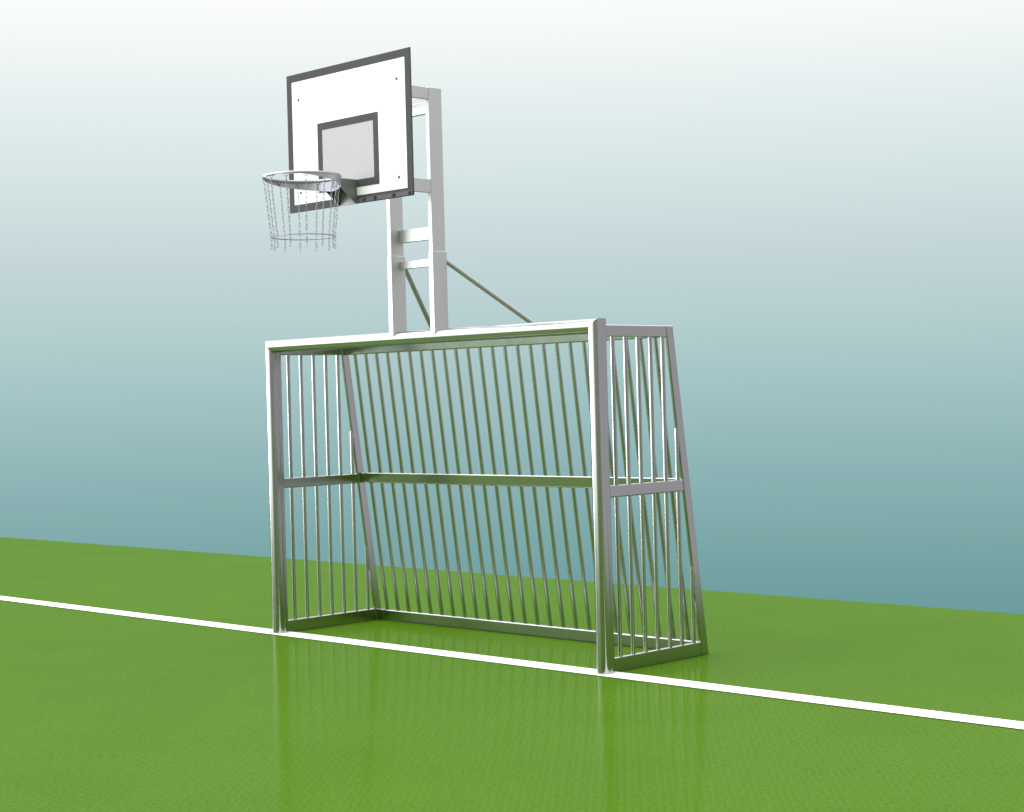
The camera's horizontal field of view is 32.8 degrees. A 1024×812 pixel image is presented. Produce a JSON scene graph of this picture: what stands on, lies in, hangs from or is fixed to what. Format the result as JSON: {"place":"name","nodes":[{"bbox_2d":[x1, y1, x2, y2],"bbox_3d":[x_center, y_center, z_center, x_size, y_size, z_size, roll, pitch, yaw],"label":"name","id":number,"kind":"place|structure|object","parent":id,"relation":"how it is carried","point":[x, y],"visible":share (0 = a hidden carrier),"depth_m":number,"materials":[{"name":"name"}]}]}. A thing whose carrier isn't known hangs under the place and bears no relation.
{"place":"outdoors","nodes":[
{"label":"outdoors","id":0,"kind":"place"},
{"bbox_2d":[0,537,1023,811],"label":"ground","id":1,"kind":"structure","parent":0,"point":[108,713],"depth_m":9.33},
{"bbox_2d":[265,251,707,674],"bbox_3d":[-0.270,0.294,11.629,3.186,2.589,1.017,-1,0,45],"label":"football goal","id":2,"kind":"object","parent":1,"relation":"on","point":[596,334],"visible":1,"depth_m":11.61,"materials":[{"name":"metal"}]},
{"bbox_2d":[262,47,444,255],"bbox_3d":[-0.983,-1.442,10.943,1.019,1.427,1.151,-1,0,7],"label":"basketball hoop","id":3,"kind":"object","parent":2,"relation":"attached to","point":[350,132],"visible":1,"depth_m":10.91,"materials":[{"name":"silver metal"}]},
{"bbox_2d":[0,596,1023,728],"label":"ground line","id":4,"kind":"object","parent":1,"relation":"on","point":[868,706],"visible":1,"depth_m":10.34,"materials":[{"name":"white paint"}]},
{"bbox_2d":[0,0,1023,613],"label":"sky","id":5,"kind":"structure","parent":0,"point":[821,202],"materials":[{"name":"teal"}]}
]}

